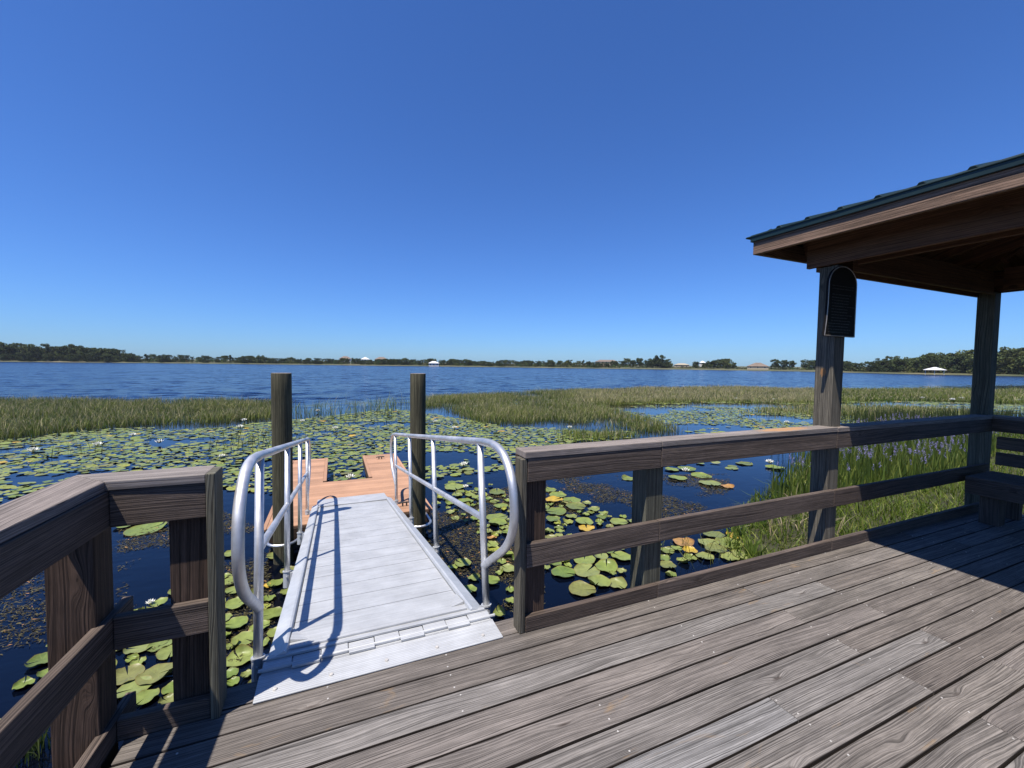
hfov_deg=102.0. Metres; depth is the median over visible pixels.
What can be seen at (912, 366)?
tree
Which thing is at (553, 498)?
lily pad
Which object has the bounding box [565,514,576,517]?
lily pad
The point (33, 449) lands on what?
water lily
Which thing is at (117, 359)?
tree
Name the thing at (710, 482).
lily pad
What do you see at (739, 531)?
sedge clump
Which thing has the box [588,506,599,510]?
lily pad
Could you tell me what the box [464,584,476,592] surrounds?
lily pad
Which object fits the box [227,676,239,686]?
lily pad
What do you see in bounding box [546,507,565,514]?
lily pad
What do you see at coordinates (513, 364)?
shore scrub
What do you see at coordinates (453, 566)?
lily pad
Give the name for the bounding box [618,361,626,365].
tree
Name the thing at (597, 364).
tree
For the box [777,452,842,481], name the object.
emergent stems
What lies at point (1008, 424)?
pier railing
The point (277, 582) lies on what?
lily pad
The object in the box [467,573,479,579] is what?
lily pad
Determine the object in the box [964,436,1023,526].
corner bench
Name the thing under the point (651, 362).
tree
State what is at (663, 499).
floating weed
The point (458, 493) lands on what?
lily pad
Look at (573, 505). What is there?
lily pad
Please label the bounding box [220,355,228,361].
tree
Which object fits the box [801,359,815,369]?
tree
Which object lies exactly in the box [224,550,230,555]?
lily pad
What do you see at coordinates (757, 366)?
lake house
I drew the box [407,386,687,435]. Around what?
reed bed
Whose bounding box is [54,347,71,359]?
tree
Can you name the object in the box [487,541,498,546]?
lily pad
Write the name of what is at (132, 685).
lily pad
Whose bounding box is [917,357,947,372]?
tree
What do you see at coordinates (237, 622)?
lily pad
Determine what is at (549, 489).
lily pad
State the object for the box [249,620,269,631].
lily pad
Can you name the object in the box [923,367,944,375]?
boathouse
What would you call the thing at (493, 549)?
lily pad
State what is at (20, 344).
tree
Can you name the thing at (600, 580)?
lily pad
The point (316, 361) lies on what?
tree
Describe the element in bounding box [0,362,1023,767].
lake water
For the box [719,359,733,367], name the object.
tree
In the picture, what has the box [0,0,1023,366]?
sky
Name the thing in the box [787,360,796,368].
tree
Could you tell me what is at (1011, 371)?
tree
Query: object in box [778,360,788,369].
tree
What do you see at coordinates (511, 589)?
lily pad
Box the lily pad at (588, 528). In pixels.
[579,524,594,530]
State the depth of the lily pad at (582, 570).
5.21 m
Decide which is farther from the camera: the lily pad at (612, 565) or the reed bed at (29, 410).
the reed bed at (29, 410)
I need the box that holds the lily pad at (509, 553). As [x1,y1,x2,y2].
[504,551,513,555]
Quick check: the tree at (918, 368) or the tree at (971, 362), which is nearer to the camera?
the tree at (971, 362)
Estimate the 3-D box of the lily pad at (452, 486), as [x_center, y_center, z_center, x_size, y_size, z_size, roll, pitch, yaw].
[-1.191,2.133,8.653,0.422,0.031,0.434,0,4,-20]
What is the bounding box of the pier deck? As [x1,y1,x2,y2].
[111,511,1023,767]
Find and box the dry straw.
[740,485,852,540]
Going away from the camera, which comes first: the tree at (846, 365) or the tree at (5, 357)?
the tree at (846, 365)
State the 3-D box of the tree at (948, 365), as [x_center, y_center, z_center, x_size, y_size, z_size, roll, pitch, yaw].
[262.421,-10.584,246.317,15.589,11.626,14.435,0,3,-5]
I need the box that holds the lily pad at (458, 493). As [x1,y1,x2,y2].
[452,490,461,495]
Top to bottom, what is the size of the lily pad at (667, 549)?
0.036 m
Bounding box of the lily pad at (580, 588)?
[569,580,595,595]
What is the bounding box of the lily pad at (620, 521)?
[610,518,627,524]
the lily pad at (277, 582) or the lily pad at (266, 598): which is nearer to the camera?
the lily pad at (266, 598)
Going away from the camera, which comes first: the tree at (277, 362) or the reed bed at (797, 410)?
the reed bed at (797, 410)
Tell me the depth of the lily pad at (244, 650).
3.62 m
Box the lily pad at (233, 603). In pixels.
[225,596,243,608]
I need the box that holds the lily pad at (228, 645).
[226,639,238,649]
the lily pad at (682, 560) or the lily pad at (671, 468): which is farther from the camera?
the lily pad at (671, 468)
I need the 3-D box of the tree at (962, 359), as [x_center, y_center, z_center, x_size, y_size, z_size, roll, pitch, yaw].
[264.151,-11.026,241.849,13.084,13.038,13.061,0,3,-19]
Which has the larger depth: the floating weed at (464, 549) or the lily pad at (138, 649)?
the floating weed at (464, 549)
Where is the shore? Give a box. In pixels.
[0,359,1023,375]
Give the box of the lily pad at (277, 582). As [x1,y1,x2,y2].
[267,578,282,586]
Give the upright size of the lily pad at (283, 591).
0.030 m
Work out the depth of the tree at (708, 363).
429.84 m
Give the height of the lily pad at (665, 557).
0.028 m
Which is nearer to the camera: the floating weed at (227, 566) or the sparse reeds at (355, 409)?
the floating weed at (227, 566)
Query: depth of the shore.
399.01 m
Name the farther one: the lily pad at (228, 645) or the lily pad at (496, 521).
the lily pad at (496, 521)
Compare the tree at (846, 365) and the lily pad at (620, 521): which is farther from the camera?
the tree at (846, 365)
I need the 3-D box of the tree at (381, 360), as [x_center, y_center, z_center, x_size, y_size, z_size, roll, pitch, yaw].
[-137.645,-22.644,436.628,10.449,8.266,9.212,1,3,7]
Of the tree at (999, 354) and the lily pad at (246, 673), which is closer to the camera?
the lily pad at (246, 673)
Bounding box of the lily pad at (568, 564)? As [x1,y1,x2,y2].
[563,562,571,566]
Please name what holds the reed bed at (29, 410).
on the lake water
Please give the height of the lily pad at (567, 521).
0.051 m
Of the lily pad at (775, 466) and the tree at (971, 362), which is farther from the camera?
the tree at (971, 362)
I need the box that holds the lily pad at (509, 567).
[500,563,513,571]
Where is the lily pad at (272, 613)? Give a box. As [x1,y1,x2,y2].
[263,606,281,619]
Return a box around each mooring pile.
[271,373,293,564]
[410,373,425,537]
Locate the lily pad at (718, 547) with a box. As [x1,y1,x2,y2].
[705,543,727,551]
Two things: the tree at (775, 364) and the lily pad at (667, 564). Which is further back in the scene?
the tree at (775, 364)
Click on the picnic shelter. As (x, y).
(961, 233)
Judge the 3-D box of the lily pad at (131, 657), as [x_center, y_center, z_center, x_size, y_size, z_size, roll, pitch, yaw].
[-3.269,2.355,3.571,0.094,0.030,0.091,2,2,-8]
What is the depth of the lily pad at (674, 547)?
5.89 m
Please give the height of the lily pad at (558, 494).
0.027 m
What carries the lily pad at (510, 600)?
on the lake water
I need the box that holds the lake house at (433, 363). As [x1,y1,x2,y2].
[429,361,438,365]
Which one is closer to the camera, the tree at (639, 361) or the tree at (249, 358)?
the tree at (249, 358)
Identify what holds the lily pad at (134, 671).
on the lake water
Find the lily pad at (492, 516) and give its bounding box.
[486,513,507,519]
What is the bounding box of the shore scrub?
[8,357,1022,373]
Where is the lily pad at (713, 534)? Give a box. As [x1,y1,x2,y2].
[703,531,724,537]
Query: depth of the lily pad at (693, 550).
5.81 m
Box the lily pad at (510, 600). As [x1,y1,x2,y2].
[505,597,513,602]
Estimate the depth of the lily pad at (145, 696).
3.16 m
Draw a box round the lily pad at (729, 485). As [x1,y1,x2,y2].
[721,484,733,487]
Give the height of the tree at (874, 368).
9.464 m
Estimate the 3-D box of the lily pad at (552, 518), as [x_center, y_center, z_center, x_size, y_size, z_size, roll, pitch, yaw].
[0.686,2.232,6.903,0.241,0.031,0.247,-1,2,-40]
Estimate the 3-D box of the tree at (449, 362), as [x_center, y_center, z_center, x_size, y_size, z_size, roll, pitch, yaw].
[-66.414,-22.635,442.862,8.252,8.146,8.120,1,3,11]
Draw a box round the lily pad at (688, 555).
[684,553,696,559]
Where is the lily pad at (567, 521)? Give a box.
[563,518,572,523]
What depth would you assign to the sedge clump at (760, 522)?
6.55 m
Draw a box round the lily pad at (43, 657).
[24,652,47,666]
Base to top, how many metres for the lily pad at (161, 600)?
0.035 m
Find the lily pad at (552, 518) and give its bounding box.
[546,516,559,520]
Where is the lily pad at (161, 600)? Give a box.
[148,597,167,606]
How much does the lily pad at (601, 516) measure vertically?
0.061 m
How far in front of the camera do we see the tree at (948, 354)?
266.24 m
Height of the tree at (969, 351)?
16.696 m
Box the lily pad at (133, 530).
[123,522,166,535]
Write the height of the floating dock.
0.565 m
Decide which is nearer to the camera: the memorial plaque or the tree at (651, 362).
the memorial plaque
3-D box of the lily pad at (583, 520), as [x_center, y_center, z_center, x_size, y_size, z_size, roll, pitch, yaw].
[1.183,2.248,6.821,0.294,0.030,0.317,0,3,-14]
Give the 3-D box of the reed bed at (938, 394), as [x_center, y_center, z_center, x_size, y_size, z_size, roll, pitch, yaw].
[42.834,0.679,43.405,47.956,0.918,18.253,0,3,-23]
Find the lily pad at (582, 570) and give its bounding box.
[574,563,599,576]
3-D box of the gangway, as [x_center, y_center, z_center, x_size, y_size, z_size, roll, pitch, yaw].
[-1.631,1.165,4.483,1.342,1.849,5.388,0,3,-23]
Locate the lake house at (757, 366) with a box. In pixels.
[747,363,768,369]
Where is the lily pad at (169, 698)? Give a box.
[158,692,173,703]
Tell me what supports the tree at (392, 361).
on the shore
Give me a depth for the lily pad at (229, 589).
4.63 m
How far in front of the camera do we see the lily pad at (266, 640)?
3.81 m
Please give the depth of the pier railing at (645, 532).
2.79 m
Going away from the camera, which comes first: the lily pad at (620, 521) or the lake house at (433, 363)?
the lily pad at (620, 521)
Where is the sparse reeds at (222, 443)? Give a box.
[34,404,401,466]
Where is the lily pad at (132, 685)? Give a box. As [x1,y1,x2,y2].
[117,675,152,697]
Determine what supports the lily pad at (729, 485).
on the lake water
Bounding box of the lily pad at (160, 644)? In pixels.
[146,639,171,651]
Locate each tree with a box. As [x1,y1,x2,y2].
[0,342,18,357]
[0,347,13,354]
[0,353,13,360]
[14,343,26,359]
[14,353,31,360]
[16,344,45,360]
[26,353,37,360]
[33,343,53,359]
[33,347,53,359]
[41,353,54,360]
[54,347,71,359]
[58,344,77,355]
[58,345,80,357]
[61,354,70,360]
[66,345,84,360]
[67,353,82,361]
[76,347,100,360]
[81,353,97,361]
[97,348,109,358]
[98,348,120,361]
[99,353,113,361]
[111,355,121,361]
[112,350,125,361]
[122,354,135,361]
[134,355,142,361]
[147,354,155,361]
[157,354,170,361]
[177,355,188,361]
[200,355,211,362]
[213,357,222,362]
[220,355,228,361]
[239,356,248,362]
[243,356,255,362]
[254,355,264,362]
[270,358,279,363]
[313,358,322,363]
[377,359,385,364]
[388,359,395,364]
[396,359,402,364]
[401,358,409,364]
[446,359,452,365]
[452,359,459,365]
[496,360,506,365]
[592,362,599,367]
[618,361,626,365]
[624,358,630,365]
[629,360,636,367]
[634,358,643,367]
[647,358,657,367]
[652,355,665,367]
[660,359,669,367]
[692,361,699,367]
[705,361,713,367]
[710,360,719,367]
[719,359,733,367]
[722,358,732,368]
[770,359,780,367]
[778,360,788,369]
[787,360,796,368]
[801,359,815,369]
[843,362,854,370]
[849,363,865,370]
[858,361,873,371]
[868,360,884,371]
[874,359,895,371]
[887,358,908,370]
[901,359,920,370]
[907,357,933,372]
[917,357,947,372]
[923,352,944,362]
[931,356,967,372]
[936,353,955,356]
[936,356,951,365]
[946,354,972,372]
[954,349,973,355]
[965,354,973,370]
[996,355,1021,373]
[997,349,1016,357]
[997,351,1023,370]
[999,346,1010,351]
[1010,347,1023,355]
[1014,354,1023,374]
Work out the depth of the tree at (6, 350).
343.89 m
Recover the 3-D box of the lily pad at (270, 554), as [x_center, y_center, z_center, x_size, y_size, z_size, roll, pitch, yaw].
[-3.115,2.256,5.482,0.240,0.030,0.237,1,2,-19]
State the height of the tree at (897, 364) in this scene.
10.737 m
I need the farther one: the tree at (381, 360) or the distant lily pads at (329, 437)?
the tree at (381, 360)
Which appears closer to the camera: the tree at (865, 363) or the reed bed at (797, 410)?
the reed bed at (797, 410)
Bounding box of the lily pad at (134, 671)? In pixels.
[116,663,144,684]
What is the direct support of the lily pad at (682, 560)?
on the lake water
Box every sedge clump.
[16,726,50,767]
[733,524,746,540]
[743,534,767,557]
[751,520,767,528]
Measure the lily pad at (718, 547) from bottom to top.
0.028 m
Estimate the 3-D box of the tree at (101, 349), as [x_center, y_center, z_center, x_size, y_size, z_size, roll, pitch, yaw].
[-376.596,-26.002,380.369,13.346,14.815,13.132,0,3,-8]
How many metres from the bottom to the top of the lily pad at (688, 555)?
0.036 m
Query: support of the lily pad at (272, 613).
on the lake water
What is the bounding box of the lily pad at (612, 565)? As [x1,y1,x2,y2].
[595,558,617,571]
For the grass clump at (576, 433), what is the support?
on the lake water
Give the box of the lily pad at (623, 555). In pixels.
[611,551,630,559]
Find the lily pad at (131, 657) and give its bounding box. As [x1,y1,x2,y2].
[125,652,138,661]
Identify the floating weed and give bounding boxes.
[0,547,115,654]
[116,510,274,669]
[425,487,544,611]
[546,473,729,517]
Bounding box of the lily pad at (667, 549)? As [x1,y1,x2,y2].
[661,546,674,553]
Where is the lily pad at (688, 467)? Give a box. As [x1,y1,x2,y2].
[678,466,695,470]
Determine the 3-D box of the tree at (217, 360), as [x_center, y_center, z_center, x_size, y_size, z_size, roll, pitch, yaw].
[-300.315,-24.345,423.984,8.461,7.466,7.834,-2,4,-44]
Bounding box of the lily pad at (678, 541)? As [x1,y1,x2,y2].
[673,537,693,545]
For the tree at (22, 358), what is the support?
on the shore
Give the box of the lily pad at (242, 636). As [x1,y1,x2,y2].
[231,630,252,644]
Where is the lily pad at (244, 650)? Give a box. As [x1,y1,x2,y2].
[226,644,252,666]
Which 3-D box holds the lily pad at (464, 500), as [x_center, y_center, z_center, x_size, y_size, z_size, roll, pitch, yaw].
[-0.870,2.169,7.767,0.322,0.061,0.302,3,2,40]
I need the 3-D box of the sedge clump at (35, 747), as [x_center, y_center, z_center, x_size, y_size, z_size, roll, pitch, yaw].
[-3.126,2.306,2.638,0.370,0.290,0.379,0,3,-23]
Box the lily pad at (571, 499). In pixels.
[563,497,580,502]
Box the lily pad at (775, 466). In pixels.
[765,465,782,468]
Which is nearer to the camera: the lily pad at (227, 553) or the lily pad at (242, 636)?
the lily pad at (242, 636)
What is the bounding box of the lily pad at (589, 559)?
[574,555,595,563]
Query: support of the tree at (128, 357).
on the shore
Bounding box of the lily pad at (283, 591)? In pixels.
[280,588,287,594]
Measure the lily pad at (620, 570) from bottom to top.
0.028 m
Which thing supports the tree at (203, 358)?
on the shore
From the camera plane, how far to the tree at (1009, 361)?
221.26 m
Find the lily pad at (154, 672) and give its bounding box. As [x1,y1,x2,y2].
[135,662,172,684]
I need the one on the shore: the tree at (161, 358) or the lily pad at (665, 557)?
the tree at (161, 358)
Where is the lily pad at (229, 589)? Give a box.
[225,586,235,593]
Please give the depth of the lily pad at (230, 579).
4.84 m
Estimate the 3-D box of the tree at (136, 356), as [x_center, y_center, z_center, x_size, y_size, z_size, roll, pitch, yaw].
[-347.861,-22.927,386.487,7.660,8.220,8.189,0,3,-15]
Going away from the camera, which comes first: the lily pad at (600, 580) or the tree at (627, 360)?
the lily pad at (600, 580)
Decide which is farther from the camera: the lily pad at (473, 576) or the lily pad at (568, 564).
the lily pad at (568, 564)
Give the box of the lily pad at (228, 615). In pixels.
[225,613,232,620]
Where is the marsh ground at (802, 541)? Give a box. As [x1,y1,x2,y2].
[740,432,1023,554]
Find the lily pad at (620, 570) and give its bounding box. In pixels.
[617,568,625,572]
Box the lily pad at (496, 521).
[488,518,506,524]
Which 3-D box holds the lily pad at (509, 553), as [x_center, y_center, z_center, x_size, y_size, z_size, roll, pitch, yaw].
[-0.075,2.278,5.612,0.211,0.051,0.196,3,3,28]
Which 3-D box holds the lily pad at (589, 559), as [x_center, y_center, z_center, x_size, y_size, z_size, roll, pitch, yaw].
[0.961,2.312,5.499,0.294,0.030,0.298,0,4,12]
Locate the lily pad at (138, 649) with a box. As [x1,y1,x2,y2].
[123,644,151,653]
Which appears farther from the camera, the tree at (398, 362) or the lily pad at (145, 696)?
the tree at (398, 362)
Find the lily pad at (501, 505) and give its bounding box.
[493,503,507,507]
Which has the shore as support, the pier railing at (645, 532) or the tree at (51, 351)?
the tree at (51, 351)
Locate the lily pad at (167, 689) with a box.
[161,680,172,693]
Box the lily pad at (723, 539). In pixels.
[715,537,743,547]
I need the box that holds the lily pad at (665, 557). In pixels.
[661,554,669,560]
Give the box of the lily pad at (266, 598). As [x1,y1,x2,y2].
[263,594,275,600]
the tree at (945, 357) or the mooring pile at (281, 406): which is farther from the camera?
the tree at (945, 357)
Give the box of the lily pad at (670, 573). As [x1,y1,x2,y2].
[665,570,676,576]
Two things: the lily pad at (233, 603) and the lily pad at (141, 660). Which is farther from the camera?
the lily pad at (233, 603)
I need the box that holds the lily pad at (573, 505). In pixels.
[566,502,585,508]
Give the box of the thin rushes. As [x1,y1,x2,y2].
[662,533,757,570]
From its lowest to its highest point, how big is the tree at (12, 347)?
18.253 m
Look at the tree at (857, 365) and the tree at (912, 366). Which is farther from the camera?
the tree at (857, 365)
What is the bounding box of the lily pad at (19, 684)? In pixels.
[12,676,34,689]
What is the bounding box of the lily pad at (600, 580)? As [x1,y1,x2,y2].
[588,574,610,585]
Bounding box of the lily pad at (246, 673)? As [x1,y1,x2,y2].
[240,669,250,677]
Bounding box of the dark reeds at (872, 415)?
[841,403,1023,423]
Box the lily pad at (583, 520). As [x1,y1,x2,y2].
[575,517,592,524]
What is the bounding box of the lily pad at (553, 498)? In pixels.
[546,496,562,501]
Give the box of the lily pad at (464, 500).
[458,498,473,502]
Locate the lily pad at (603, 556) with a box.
[595,553,607,558]
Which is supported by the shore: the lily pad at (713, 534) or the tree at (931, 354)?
the tree at (931, 354)
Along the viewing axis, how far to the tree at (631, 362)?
437.45 m
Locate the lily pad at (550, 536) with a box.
[545,534,556,538]
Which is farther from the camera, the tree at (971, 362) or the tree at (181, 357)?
the tree at (181, 357)
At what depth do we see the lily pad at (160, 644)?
3.74 m
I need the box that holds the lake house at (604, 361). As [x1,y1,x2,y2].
[595,360,617,366]
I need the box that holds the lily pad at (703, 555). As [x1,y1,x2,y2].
[696,552,713,559]
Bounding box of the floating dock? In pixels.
[264,453,432,551]
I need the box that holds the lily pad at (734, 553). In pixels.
[731,549,746,558]
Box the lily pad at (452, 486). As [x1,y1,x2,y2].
[445,483,463,489]
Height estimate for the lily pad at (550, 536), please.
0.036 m
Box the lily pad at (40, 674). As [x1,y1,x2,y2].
[36,668,47,677]
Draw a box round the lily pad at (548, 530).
[545,528,553,532]
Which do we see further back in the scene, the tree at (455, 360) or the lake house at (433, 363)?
the tree at (455, 360)
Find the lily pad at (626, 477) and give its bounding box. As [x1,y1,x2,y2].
[621,474,632,479]
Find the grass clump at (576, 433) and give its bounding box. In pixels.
[543,423,644,442]
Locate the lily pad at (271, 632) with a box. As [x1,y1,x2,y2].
[266,626,276,636]
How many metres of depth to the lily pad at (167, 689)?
3.24 m
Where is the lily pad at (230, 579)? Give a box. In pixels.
[225,576,233,585]
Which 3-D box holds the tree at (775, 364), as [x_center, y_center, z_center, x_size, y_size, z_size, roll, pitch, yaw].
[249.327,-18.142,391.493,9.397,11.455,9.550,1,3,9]
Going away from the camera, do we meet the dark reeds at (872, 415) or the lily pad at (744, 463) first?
the lily pad at (744, 463)
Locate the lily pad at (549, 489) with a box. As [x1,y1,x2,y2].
[546,487,556,491]
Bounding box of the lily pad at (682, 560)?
[676,557,688,562]
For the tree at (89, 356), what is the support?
on the shore
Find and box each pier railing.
[0,465,226,767]
[513,414,992,633]
[991,415,1023,433]
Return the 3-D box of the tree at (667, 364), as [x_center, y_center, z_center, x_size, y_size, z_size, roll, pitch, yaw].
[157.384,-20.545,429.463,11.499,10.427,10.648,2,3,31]
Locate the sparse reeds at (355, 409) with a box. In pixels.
[266,393,409,420]
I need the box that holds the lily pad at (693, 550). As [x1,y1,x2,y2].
[683,546,697,552]
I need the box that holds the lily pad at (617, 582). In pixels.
[610,577,626,588]
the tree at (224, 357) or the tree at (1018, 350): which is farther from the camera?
the tree at (224, 357)
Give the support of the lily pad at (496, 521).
on the lake water
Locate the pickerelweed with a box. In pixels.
[771,414,1007,501]
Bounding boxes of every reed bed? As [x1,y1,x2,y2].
[0,394,270,441]
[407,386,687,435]
[566,384,813,405]
[730,401,968,416]
[808,386,1023,402]
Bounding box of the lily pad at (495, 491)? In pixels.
[489,488,504,493]
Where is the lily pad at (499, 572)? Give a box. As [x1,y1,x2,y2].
[495,568,502,574]
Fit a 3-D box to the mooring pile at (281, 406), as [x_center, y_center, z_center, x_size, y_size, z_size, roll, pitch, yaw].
[-2.958,1.867,5.366,0.239,4.020,0.239,0,3,-23]
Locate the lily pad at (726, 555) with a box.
[720,552,739,560]
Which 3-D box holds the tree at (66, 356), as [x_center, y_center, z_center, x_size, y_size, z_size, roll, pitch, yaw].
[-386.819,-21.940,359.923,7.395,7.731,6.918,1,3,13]
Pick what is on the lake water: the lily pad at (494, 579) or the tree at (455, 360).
the lily pad at (494, 579)
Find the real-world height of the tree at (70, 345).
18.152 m
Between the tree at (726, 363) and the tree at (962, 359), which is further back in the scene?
the tree at (726, 363)
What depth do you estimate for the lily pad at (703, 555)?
5.65 m
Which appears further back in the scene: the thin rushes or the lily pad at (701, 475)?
the lily pad at (701, 475)
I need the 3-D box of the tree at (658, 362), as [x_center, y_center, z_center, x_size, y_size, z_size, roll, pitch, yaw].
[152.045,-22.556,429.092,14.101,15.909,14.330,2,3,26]
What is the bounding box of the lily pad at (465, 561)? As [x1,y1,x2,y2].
[455,558,470,566]
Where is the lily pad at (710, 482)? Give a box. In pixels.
[699,480,720,485]
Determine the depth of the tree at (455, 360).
438.00 m
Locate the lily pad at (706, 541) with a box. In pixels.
[698,538,719,545]
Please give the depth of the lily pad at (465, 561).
5.34 m
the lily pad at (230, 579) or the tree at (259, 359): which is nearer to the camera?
the lily pad at (230, 579)
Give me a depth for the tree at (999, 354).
246.43 m
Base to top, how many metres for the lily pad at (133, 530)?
0.056 m
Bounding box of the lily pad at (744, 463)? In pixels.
[735,461,752,464]
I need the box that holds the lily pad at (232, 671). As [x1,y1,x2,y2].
[227,667,238,678]
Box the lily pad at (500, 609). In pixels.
[493,604,505,615]
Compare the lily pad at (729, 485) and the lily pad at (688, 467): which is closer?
the lily pad at (729, 485)
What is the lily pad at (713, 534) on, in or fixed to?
on the lake water
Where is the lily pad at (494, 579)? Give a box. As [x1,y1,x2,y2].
[489,575,499,583]
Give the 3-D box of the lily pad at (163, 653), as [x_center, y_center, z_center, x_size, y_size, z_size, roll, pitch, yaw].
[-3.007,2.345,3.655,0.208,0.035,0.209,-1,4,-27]
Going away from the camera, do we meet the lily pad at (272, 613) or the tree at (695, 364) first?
the lily pad at (272, 613)
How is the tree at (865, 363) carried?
on the shore
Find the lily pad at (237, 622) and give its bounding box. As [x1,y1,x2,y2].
[226,616,247,628]
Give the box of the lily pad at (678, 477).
[668,475,686,479]
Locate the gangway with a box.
[231,433,518,703]
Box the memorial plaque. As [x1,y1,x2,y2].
[822,266,856,337]
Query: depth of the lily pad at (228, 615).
4.16 m
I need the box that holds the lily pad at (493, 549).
[487,546,499,552]
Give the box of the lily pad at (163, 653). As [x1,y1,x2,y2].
[156,645,171,659]
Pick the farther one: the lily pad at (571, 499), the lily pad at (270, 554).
the lily pad at (571, 499)
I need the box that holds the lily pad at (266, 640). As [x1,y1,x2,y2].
[263,636,269,645]
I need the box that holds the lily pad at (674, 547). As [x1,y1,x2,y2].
[671,545,682,550]
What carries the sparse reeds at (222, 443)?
on the lake water
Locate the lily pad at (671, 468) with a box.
[666,467,678,470]
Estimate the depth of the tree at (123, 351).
386.76 m
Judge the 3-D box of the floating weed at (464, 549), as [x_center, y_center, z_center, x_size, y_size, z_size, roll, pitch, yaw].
[-0.500,2.253,6.818,2.111,0.017,4.937,1,3,4]
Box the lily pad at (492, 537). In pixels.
[487,535,496,539]
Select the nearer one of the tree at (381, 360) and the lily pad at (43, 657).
the lily pad at (43, 657)
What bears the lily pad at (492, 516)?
on the lake water
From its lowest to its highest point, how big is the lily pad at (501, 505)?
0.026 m
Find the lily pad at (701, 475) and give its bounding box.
[691,472,711,477]
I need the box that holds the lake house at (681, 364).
[674,363,688,366]
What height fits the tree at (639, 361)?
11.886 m
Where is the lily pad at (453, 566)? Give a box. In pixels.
[448,563,457,568]
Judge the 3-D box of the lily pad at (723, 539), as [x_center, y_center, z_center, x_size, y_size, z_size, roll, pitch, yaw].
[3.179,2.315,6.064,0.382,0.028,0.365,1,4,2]
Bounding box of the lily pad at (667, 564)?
[660,560,675,567]
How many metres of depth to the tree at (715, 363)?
425.67 m
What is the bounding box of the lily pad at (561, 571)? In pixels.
[551,565,575,576]
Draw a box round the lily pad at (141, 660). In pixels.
[130,656,145,664]
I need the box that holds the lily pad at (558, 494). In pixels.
[549,492,565,496]
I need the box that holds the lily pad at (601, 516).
[596,513,606,518]
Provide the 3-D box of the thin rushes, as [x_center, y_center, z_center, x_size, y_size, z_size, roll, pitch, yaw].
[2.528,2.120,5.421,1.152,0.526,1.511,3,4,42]
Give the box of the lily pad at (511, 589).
[506,585,513,591]
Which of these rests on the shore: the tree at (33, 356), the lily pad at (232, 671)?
the tree at (33, 356)
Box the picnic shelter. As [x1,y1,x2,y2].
[746,153,1023,543]
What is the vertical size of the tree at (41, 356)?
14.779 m
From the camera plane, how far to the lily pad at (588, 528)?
6.56 m
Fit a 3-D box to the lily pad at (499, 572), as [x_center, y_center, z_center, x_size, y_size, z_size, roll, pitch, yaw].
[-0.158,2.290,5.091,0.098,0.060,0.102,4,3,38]
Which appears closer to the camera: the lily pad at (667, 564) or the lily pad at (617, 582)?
the lily pad at (617, 582)
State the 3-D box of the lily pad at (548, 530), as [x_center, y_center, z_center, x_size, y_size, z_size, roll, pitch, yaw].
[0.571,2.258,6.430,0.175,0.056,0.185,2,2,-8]
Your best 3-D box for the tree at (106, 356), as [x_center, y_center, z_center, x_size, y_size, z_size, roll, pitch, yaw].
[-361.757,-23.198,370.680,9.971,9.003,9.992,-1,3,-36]
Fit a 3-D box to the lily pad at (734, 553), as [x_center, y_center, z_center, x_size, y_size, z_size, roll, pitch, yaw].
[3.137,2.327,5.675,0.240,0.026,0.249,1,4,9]
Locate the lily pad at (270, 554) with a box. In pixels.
[266,552,272,558]
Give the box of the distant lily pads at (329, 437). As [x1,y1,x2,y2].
[0,400,1023,500]
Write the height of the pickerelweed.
0.978 m
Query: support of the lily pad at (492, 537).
on the lake water
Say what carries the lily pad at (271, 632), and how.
on the lake water
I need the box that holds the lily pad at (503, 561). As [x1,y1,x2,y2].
[497,558,505,563]
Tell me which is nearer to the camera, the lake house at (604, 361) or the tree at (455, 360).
the tree at (455, 360)
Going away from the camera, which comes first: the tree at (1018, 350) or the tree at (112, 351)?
the tree at (1018, 350)
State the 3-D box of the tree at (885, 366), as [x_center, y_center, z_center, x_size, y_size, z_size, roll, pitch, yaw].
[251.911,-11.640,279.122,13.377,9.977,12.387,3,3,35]
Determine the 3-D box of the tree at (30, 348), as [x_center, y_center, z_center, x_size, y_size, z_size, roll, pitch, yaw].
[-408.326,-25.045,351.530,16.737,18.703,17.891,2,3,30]
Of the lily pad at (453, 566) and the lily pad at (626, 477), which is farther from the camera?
the lily pad at (626, 477)
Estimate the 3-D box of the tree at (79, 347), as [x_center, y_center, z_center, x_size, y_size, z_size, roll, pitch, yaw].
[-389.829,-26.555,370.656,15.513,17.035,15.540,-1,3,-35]
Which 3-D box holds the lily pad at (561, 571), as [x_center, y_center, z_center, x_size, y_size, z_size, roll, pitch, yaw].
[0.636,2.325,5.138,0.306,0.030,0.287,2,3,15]
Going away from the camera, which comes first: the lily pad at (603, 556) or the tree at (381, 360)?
the lily pad at (603, 556)
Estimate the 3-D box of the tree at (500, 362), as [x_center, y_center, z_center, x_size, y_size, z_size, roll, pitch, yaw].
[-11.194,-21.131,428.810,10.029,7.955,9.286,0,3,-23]
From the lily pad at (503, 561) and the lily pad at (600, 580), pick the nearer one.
the lily pad at (600, 580)
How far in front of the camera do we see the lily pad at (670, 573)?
5.12 m
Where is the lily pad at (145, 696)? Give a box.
[136,688,159,705]
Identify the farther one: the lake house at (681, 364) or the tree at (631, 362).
the lake house at (681, 364)
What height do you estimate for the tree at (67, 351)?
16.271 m

